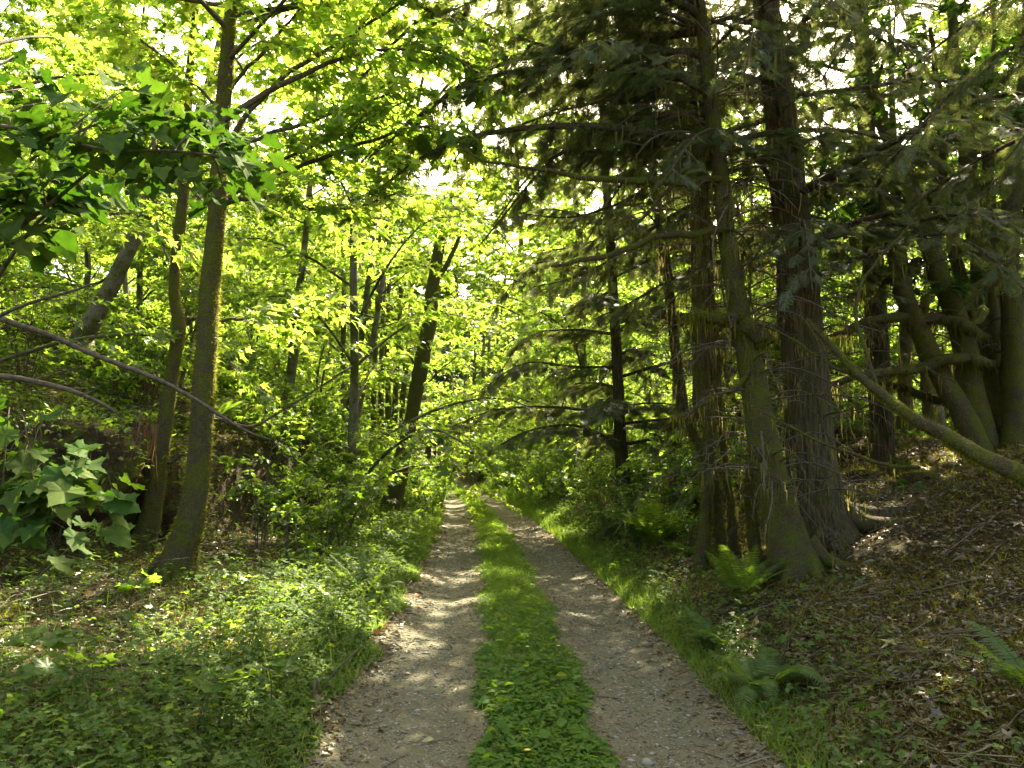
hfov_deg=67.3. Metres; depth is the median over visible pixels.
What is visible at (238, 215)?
broadleaf tree
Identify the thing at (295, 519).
leafy shrub
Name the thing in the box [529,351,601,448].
broadleaf tree
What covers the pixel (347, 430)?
leafy shrub
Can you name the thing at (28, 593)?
weed
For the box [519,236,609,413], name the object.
broadleaf tree
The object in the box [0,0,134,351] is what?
broadleaf tree
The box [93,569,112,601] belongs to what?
weed
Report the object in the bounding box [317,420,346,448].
leafy shrub
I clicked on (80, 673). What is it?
weed
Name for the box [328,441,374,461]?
leafy shrub
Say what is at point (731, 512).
tree
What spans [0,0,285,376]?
broadleaf tree
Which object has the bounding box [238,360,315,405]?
leafy shrub
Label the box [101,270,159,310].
broadleaf tree
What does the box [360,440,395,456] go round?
leafy shrub
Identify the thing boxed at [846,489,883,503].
mossy mound
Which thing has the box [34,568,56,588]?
weed
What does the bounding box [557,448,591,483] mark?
leafy shrub
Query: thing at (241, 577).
leaf sprig
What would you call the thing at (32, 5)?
broadleaf tree
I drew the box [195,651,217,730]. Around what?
weed
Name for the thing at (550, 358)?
broadleaf tree
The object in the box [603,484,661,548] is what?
leafy shrub
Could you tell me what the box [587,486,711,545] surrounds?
sword fern
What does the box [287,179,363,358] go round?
broadleaf tree
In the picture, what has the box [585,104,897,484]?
broadleaf tree
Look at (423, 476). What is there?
leafy shrub
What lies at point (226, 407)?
sword fern
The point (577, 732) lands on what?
ground cover
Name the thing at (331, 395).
leafy shrub
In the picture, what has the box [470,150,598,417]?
broadleaf tree
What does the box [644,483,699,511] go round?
leafy shrub
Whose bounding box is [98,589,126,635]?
weed
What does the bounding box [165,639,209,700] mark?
weed
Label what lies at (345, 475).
leafy shrub
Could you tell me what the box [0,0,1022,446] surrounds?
sky
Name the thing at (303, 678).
weed
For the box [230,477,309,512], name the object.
leafy shrub
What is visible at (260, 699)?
weed
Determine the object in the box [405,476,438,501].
leafy shrub
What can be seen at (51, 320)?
leafy shrub
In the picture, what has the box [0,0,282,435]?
broadleaf tree
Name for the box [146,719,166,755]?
weed
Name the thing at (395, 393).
broadleaf tree
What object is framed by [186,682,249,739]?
weed
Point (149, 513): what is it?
broadleaf tree
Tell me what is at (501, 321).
broadleaf tree
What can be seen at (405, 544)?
weed
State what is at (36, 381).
bare branch
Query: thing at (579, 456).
leafy shrub
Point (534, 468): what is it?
leafy shrub
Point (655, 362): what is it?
broadleaf tree
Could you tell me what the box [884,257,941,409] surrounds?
broadleaf tree
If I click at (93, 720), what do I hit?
weed
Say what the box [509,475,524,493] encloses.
leafy shrub
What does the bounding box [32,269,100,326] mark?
leafy shrub
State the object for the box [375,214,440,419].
broadleaf tree
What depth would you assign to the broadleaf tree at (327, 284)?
70.91 m
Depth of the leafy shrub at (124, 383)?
14.28 m
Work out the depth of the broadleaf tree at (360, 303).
36.35 m
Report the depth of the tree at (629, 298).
25.81 m
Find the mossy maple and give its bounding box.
[766,0,1023,458]
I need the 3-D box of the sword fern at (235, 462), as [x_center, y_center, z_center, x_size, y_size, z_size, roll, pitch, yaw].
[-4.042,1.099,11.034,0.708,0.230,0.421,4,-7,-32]
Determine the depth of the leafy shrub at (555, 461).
28.95 m
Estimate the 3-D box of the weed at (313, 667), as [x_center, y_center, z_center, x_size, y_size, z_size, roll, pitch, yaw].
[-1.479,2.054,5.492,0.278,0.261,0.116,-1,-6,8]
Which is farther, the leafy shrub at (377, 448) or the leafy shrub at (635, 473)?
the leafy shrub at (377, 448)
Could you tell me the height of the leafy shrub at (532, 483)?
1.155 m
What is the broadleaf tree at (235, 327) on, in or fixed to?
on the ground at (234, 513)
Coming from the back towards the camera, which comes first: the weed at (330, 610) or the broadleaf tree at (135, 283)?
the broadleaf tree at (135, 283)
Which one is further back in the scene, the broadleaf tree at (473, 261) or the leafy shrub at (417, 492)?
the broadleaf tree at (473, 261)
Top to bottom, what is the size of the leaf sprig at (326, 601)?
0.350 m
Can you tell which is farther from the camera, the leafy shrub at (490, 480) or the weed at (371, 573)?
the leafy shrub at (490, 480)
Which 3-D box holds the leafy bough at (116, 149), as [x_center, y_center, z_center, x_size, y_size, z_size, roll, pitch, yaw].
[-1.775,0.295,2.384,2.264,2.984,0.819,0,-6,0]
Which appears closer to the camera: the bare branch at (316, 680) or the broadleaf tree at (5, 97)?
the bare branch at (316, 680)
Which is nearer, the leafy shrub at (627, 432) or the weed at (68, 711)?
the weed at (68, 711)
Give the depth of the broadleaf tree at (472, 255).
92.52 m
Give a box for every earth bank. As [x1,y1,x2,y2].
[5,403,154,529]
[111,408,186,539]
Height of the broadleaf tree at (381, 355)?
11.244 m
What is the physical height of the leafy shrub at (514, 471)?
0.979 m
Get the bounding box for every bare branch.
[0,277,97,317]
[0,316,270,443]
[0,366,116,413]
[24,662,263,680]
[311,645,361,698]
[779,576,840,685]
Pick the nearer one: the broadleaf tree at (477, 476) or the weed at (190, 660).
the weed at (190, 660)
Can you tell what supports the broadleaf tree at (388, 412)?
on the ground at (234, 513)
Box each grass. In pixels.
[3,443,999,767]
[449,488,626,767]
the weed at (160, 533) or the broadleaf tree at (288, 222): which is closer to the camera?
the weed at (160, 533)
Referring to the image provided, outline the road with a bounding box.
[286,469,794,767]
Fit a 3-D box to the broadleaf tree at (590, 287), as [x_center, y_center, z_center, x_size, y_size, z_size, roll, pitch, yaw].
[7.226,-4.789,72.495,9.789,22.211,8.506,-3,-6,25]
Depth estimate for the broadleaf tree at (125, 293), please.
27.04 m
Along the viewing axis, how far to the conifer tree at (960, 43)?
14.91 m
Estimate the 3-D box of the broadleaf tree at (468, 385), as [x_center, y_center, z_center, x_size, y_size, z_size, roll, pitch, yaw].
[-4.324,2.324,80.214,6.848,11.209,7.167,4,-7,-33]
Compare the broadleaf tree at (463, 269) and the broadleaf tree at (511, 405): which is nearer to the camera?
the broadleaf tree at (511, 405)
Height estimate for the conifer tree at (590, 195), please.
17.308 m
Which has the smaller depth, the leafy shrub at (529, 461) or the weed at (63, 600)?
the weed at (63, 600)
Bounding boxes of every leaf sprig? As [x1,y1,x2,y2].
[2,622,79,684]
[11,646,118,731]
[116,568,161,612]
[138,645,186,703]
[183,664,247,744]
[195,615,238,638]
[225,571,257,602]
[241,651,300,706]
[274,582,328,604]
[317,597,345,613]
[850,701,905,744]
[881,429,918,455]
[881,455,912,477]
[897,478,969,500]
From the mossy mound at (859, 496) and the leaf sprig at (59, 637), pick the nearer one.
the leaf sprig at (59, 637)
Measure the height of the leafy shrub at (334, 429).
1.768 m
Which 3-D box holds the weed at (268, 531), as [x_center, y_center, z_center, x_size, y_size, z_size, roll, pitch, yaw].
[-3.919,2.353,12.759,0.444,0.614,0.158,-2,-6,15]
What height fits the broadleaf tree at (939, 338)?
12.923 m
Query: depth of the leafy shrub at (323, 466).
16.04 m
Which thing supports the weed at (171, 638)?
on the ground at (234, 513)
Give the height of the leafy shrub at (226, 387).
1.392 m
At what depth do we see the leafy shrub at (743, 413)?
15.78 m
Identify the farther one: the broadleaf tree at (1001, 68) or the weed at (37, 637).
the broadleaf tree at (1001, 68)
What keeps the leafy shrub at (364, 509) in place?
on the ground at (234, 513)
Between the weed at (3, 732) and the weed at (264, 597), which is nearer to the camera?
the weed at (3, 732)
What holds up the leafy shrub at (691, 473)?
on the ground at (234, 513)
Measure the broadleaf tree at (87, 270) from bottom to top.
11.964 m
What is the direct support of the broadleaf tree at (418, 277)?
on the ground at (234, 513)
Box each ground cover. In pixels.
[0,284,1023,767]
[454,492,619,767]
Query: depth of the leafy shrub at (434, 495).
21.93 m
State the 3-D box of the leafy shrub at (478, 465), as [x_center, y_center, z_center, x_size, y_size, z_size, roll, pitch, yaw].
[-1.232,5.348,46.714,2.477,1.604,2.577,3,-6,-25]
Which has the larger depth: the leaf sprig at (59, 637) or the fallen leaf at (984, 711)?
the leaf sprig at (59, 637)
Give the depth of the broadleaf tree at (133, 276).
35.85 m
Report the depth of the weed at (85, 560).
8.10 m
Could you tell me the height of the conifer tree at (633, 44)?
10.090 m
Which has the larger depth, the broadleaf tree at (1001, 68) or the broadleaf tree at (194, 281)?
the broadleaf tree at (1001, 68)
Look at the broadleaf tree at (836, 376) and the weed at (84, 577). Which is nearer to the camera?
the weed at (84, 577)
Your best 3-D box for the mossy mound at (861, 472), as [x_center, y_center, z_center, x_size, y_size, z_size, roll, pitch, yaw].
[5.413,1.436,11.892,0.907,0.389,0.708,0,-6,0]
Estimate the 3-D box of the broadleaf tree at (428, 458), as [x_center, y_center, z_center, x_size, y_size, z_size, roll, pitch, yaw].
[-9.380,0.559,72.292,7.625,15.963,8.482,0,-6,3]
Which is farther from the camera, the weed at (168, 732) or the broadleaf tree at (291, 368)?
the broadleaf tree at (291, 368)
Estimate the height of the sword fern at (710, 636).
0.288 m
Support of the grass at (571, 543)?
on the ground at (234, 513)
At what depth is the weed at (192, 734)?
3.86 m
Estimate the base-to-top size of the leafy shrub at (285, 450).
1.820 m
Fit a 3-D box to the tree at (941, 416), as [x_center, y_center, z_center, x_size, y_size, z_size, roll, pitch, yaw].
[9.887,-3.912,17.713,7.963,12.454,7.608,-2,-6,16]
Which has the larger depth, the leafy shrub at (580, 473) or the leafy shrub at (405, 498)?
the leafy shrub at (405, 498)
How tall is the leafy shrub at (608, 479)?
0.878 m
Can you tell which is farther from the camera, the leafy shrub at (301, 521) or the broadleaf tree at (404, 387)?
the broadleaf tree at (404, 387)
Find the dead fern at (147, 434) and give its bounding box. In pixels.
[128,412,158,491]
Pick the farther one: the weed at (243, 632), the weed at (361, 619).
the weed at (361, 619)
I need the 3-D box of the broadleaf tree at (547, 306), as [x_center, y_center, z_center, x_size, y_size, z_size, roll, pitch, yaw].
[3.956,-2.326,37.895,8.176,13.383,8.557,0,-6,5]
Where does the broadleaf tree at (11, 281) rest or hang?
on the ground at (234, 513)
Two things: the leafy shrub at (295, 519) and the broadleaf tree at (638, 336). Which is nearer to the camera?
the leafy shrub at (295, 519)
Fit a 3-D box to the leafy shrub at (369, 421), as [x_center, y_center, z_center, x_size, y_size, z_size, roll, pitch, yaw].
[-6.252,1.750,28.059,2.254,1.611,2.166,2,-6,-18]
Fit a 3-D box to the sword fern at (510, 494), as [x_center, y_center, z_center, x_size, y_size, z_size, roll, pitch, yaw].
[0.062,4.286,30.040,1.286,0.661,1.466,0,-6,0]
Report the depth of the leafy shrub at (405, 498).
21.69 m
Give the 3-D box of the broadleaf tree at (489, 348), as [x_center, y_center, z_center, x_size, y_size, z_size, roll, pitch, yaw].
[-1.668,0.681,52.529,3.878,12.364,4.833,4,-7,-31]
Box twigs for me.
[0,335,1023,767]
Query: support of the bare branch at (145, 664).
on the ground at (234, 513)
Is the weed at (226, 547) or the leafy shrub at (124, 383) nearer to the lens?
the weed at (226, 547)
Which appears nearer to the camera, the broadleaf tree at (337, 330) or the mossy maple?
the mossy maple
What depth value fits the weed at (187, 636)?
4.91 m
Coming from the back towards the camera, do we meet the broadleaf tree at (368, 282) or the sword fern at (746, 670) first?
the broadleaf tree at (368, 282)
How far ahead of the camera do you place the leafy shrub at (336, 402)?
19.83 m
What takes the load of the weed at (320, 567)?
on the ground at (234, 513)
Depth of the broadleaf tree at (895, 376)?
22.40 m
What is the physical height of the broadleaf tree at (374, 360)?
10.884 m
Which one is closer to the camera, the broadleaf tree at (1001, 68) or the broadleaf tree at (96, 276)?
the broadleaf tree at (1001, 68)
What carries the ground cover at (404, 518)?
on the ground at (234, 513)
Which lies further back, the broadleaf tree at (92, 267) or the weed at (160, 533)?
the broadleaf tree at (92, 267)
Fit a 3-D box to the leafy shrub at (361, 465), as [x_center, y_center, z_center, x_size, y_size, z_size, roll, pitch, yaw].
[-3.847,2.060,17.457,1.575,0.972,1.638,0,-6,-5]
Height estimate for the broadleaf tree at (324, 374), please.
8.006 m
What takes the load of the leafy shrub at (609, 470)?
on the ground at (234, 513)
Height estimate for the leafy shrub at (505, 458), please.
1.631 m
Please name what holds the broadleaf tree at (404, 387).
on the ground at (234, 513)
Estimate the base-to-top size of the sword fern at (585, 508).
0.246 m
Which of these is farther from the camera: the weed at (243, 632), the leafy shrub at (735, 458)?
the leafy shrub at (735, 458)
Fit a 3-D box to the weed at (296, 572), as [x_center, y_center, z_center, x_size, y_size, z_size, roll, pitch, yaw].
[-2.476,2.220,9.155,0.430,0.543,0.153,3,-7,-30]
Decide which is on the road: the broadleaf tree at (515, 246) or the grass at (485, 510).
the grass at (485, 510)
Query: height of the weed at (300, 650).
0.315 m
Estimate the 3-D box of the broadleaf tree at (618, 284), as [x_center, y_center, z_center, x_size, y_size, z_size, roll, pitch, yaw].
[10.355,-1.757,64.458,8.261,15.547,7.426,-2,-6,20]
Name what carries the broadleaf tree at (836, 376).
on the ground at (234, 513)
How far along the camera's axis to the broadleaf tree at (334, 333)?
48.20 m
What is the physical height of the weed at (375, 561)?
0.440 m
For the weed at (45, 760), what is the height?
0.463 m
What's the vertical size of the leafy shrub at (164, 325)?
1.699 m
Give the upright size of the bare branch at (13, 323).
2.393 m
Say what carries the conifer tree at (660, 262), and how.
on the ground at (234, 513)
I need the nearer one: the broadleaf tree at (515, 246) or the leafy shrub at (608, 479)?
the leafy shrub at (608, 479)
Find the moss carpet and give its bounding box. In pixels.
[0,324,1023,767]
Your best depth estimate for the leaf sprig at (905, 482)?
9.04 m
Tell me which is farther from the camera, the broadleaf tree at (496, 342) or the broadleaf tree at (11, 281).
the broadleaf tree at (496, 342)
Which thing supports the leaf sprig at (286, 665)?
on the ground at (234, 513)
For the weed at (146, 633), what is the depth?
5.86 m
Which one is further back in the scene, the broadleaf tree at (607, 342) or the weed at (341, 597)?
the broadleaf tree at (607, 342)
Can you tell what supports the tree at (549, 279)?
on the ground at (234, 513)
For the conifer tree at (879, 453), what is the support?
on the ground at (234, 513)
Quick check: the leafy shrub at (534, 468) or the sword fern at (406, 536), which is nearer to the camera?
the sword fern at (406, 536)
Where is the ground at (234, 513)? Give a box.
[0,291,1023,767]
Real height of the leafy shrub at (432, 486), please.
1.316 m
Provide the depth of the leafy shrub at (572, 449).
27.93 m
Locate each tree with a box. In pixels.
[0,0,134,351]
[0,0,160,352]
[0,0,182,343]
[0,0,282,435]
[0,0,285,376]
[0,7,221,344]
[0,10,56,268]
[0,71,63,296]
[0,139,112,292]
[6,84,158,321]
[14,211,135,309]
[17,36,160,302]
[25,139,309,427]
[42,0,304,351]
[45,0,270,553]
[52,0,549,584]
[69,188,158,305]
[71,232,146,306]
[80,89,318,389]
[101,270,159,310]
[121,136,248,337]
[131,247,233,361]
[161,1,584,521]
[180,229,349,427]
[182,274,255,341]
[186,211,301,383]
[192,212,275,363]
[218,213,320,399]
[220,68,398,442]
[224,150,361,410]
[226,0,494,476]
[228,194,265,283]
[238,188,304,343]
[249,224,340,403]
[256,158,320,364]
[260,252,395,428]
[266,0,508,432]
[266,0,537,442]
[272,234,416,461]
[275,62,469,420]
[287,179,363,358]
[301,268,374,392]
[305,283,340,391]
[309,239,377,375]
[317,198,405,433]
[322,204,435,429]
[323,148,449,414]
[329,0,978,594]
[334,289,443,471]
[335,188,424,443]
[339,334,423,457]
[347,192,434,438]
[357,215,446,444]
[373,187,454,438]
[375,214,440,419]
[384,321,447,467]
[391,195,483,438]
[391,243,470,456]
[392,186,478,459]
[392,333,441,461]
[393,156,520,434]
[405,237,471,447]
[415,0,647,463]
[417,0,691,498]
[418,330,464,461]
[423,310,481,471]
[431,171,529,378]
[435,296,492,475]
[436,314,494,453]
[439,176,545,420]
[441,13,782,506]
[444,354,496,452]
[446,307,512,482]
[447,256,500,422]
[452,237,516,425]
[454,252,508,385]
[455,301,506,480]
[462,307,511,476]
[466,356,555,471]
[467,302,529,435]
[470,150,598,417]
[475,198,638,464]
[477,243,539,431]
[477,296,543,419]
[478,0,1023,561]
[478,301,520,440]
[485,337,594,472]
[490,313,545,430]
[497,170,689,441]
[508,232,571,324]
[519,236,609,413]
[523,228,659,434]
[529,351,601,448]
[538,196,600,362]
[540,182,601,301]
[541,301,668,471]
[553,231,612,401]
[559,12,825,447]
[565,0,861,510]
[566,357,635,427]
[570,0,861,526]
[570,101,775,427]
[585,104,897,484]
[590,194,640,380]
[597,167,674,392]
[602,280,665,402]
[608,25,849,435]
[608,205,655,348]
[609,337,690,435]
[629,289,724,435]
[629,299,676,435]
[648,359,737,418]
[660,410,733,562]
[661,201,865,464]
[666,191,838,393]
[669,212,920,435]
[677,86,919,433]
[688,0,1023,464]
[688,175,717,574]
[709,327,744,557]
[727,199,947,424]
[738,441,765,565]
[769,269,919,428]
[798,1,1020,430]
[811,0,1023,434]
[820,0,1023,324]
[823,306,920,428]
[828,27,1016,423]
[838,240,1022,414]
[841,193,952,406]
[855,173,1021,434]
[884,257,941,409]
[887,44,1003,428]
[890,16,1021,413]
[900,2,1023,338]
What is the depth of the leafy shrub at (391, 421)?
31.81 m
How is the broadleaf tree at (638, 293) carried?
on the ground at (234, 513)
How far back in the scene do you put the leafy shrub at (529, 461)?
34.34 m
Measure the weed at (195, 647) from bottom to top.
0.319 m
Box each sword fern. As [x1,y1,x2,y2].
[116,602,155,636]
[211,454,255,467]
[218,400,240,415]
[331,553,404,596]
[374,525,424,545]
[499,485,529,498]
[580,504,610,511]
[581,502,628,535]
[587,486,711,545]
[658,541,694,553]
[680,606,726,646]
[697,544,791,596]
[699,647,828,712]
[950,620,1023,688]
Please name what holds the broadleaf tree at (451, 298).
on the ground at (234, 513)
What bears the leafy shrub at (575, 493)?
on the ground at (234, 513)
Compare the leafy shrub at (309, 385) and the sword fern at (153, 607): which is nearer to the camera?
the sword fern at (153, 607)
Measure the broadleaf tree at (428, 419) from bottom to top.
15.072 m
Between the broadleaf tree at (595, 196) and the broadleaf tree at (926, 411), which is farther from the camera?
the broadleaf tree at (595, 196)
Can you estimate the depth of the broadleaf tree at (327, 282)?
77.58 m
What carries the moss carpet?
on the ground at (234, 513)
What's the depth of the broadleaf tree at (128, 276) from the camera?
51.19 m
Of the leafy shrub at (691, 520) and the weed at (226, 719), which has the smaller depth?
the weed at (226, 719)
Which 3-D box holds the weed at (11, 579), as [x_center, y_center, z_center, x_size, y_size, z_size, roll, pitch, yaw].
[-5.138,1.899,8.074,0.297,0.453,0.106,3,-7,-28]
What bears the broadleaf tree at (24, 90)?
on the ground at (234, 513)
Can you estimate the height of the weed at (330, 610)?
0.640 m
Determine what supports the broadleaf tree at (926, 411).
on the ground at (234, 513)
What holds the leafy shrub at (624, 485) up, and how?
on the ground at (234, 513)
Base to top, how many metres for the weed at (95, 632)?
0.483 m
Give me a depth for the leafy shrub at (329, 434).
20.70 m
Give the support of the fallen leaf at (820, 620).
on the ground at (234, 513)
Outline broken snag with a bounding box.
[380,190,486,518]
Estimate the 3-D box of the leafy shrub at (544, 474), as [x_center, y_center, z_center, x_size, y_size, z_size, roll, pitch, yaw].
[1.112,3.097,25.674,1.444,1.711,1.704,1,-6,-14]
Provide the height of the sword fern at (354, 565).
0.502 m
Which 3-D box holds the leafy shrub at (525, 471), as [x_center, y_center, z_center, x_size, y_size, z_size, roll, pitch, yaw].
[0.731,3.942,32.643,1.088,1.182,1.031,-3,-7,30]
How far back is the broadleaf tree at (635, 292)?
71.67 m
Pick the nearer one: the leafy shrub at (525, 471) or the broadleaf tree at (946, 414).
the broadleaf tree at (946, 414)
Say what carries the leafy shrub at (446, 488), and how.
on the ground at (234, 513)
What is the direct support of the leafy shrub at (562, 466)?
on the ground at (234, 513)
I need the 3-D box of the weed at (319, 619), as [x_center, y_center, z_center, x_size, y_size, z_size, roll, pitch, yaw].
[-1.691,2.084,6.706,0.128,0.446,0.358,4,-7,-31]
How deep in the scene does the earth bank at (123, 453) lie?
9.22 m
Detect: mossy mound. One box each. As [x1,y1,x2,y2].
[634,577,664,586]
[837,443,869,461]
[840,466,878,484]
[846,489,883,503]
[890,468,940,485]
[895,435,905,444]
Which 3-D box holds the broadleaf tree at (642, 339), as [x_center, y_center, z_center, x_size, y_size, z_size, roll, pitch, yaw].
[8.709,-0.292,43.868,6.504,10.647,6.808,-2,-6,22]
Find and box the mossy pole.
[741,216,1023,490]
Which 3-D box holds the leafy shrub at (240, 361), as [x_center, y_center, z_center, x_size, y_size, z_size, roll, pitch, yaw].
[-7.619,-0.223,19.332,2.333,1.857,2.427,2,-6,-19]
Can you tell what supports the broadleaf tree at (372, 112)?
on the ground at (234, 513)
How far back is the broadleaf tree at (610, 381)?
44.59 m
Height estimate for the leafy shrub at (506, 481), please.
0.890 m
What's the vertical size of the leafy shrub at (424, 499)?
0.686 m
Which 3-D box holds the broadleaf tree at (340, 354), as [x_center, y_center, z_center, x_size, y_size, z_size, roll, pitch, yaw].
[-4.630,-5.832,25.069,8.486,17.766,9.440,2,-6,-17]
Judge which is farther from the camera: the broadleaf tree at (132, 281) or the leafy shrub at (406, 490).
the broadleaf tree at (132, 281)
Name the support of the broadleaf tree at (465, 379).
on the ground at (234, 513)
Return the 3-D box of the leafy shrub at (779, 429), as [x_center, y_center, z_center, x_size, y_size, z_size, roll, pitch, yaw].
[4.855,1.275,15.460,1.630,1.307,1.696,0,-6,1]
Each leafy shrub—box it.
[0,280,83,388]
[31,282,119,341]
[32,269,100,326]
[40,425,117,540]
[48,280,129,350]
[65,357,165,405]
[94,331,216,408]
[98,318,194,366]
[116,302,160,314]
[132,293,171,327]
[135,337,189,377]
[159,338,255,384]
[185,364,248,398]
[217,347,248,396]
[218,435,305,551]
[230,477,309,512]
[233,345,319,413]
[235,408,325,463]
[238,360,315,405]
[241,373,307,436]
[242,374,324,434]
[252,469,398,548]
[255,391,339,451]
[265,499,347,538]
[269,502,324,563]
[280,395,347,453]
[282,460,384,528]
[284,442,356,499]
[296,398,348,448]
[296,482,380,550]
[310,425,346,451]
[310,455,374,488]
[311,414,379,482]
[316,383,340,417]
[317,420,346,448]
[323,418,368,454]
[327,439,394,471]
[328,440,388,464]
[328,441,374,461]
[335,412,371,430]
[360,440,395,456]
[366,413,400,449]
[367,455,389,472]
[367,458,427,508]
[368,487,417,499]
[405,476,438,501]
[405,478,424,495]
[406,485,428,501]
[408,469,428,487]
[408,477,457,497]
[410,474,454,502]
[411,484,450,514]
[411,495,438,507]
[429,481,462,507]
[459,443,481,459]
[472,461,504,479]
[485,469,505,484]
[486,474,493,485]
[493,473,520,486]
[497,452,526,468]
[500,457,524,476]
[506,472,533,484]
[509,463,524,474]
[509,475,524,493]
[517,473,545,494]
[518,463,536,484]
[522,454,541,479]
[523,454,577,502]
[528,452,567,497]
[532,446,546,455]
[544,453,574,483]
[545,450,576,481]
[551,474,578,501]
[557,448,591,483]
[562,439,584,463]
[564,452,611,508]
[565,448,613,484]
[567,459,592,490]
[567,487,594,499]
[573,474,610,514]
[573,494,627,540]
[592,461,673,510]
[593,469,615,499]
[594,454,632,487]
[597,421,647,453]
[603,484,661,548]
[605,466,665,488]
[608,413,657,470]
[618,436,698,517]
[621,474,675,510]
[628,454,663,469]
[635,449,668,470]
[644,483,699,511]
[663,504,713,546]
[665,428,734,497]
[667,412,747,520]
[680,477,742,523]
[689,449,740,496]
[716,431,785,493]
[724,415,784,444]
[730,397,780,438]
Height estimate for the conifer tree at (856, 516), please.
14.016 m
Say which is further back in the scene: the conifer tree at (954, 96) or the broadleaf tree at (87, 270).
the broadleaf tree at (87, 270)
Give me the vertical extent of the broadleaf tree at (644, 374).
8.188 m
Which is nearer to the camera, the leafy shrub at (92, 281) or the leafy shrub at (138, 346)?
the leafy shrub at (138, 346)
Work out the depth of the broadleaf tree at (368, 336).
36.80 m
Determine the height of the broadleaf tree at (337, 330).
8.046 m
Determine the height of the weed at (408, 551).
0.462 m
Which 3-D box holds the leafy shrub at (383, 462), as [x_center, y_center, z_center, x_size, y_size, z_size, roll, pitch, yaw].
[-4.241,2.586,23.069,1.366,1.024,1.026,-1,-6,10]
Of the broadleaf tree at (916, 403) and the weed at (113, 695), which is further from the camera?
the broadleaf tree at (916, 403)
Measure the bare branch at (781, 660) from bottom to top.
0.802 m
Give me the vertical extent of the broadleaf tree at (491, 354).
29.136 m
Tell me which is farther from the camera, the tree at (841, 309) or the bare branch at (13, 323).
the tree at (841, 309)
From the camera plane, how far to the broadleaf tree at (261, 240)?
72.31 m
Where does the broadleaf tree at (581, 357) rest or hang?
on the ground at (234, 513)
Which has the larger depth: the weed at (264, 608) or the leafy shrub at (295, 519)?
the leafy shrub at (295, 519)
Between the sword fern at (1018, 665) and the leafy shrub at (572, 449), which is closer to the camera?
the sword fern at (1018, 665)
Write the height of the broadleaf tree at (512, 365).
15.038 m
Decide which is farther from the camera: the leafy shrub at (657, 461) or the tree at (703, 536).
the leafy shrub at (657, 461)
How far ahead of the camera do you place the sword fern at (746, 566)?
7.61 m
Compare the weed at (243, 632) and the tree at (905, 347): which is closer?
the weed at (243, 632)
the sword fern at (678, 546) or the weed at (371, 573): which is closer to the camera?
the weed at (371, 573)
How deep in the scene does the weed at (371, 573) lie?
9.02 m
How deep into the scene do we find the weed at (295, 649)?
5.68 m
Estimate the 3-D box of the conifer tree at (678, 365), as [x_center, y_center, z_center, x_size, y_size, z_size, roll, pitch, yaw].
[3.070,-3.659,15.379,4.755,9.845,4.344,5,-7,-38]
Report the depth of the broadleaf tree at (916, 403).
25.44 m
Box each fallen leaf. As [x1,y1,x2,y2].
[423,736,432,741]
[817,618,834,624]
[881,639,896,647]
[971,706,991,717]
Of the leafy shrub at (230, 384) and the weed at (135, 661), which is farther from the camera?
the leafy shrub at (230, 384)
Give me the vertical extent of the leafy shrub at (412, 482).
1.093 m
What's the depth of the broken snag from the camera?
20.18 m
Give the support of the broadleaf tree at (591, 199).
on the ground at (234, 513)
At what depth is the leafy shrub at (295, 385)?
18.04 m
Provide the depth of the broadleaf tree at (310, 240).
34.40 m
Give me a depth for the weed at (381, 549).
11.19 m
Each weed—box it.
[0,681,11,766]
[7,549,32,581]
[19,550,69,610]
[19,618,52,642]
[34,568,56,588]
[38,645,77,700]
[39,702,111,767]
[41,647,78,765]
[50,566,84,627]
[57,581,80,614]
[65,610,150,699]
[69,658,103,767]
[79,526,105,581]
[79,551,88,590]
[80,600,101,662]
[92,664,119,726]
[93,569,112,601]
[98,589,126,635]
[101,559,128,577]
[109,656,174,763]
[129,646,197,685]
[132,611,150,651]
[136,513,162,552]
[139,633,192,696]
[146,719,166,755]
[152,619,220,676]
[152,728,181,767]
[156,636,174,680]
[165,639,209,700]
[179,543,219,587]
[180,732,199,767]
[182,639,201,682]
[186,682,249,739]
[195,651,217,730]
[200,570,248,634]
[211,557,241,620]
[212,528,241,572]
[215,572,239,652]
[218,619,259,683]
[238,588,271,623]
[241,630,268,666]
[242,658,264,729]
[244,585,276,616]
[244,609,290,662]
[247,583,277,647]
[256,680,327,750]
[266,518,278,540]
[274,633,310,664]
[277,631,298,663]
[281,562,325,616]
[286,551,315,585]
[289,615,332,658]
[294,652,308,696]
[297,653,322,679]
[305,570,348,636]
[305,575,356,640]
[307,546,329,591]
[307,595,327,637]
[310,650,350,671]
[324,559,367,625]
[327,558,353,606]
[329,547,340,594]
[337,560,378,588]
[354,576,371,642]
[362,528,387,563]
[364,543,378,584]
[369,562,397,616]
[400,525,430,559]
[402,539,424,560]
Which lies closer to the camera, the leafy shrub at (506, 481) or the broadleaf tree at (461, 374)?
the leafy shrub at (506, 481)
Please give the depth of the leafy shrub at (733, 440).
11.81 m
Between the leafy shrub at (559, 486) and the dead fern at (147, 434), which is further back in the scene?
the leafy shrub at (559, 486)
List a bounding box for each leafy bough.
[0,47,298,219]
[0,137,128,277]
[0,397,145,574]

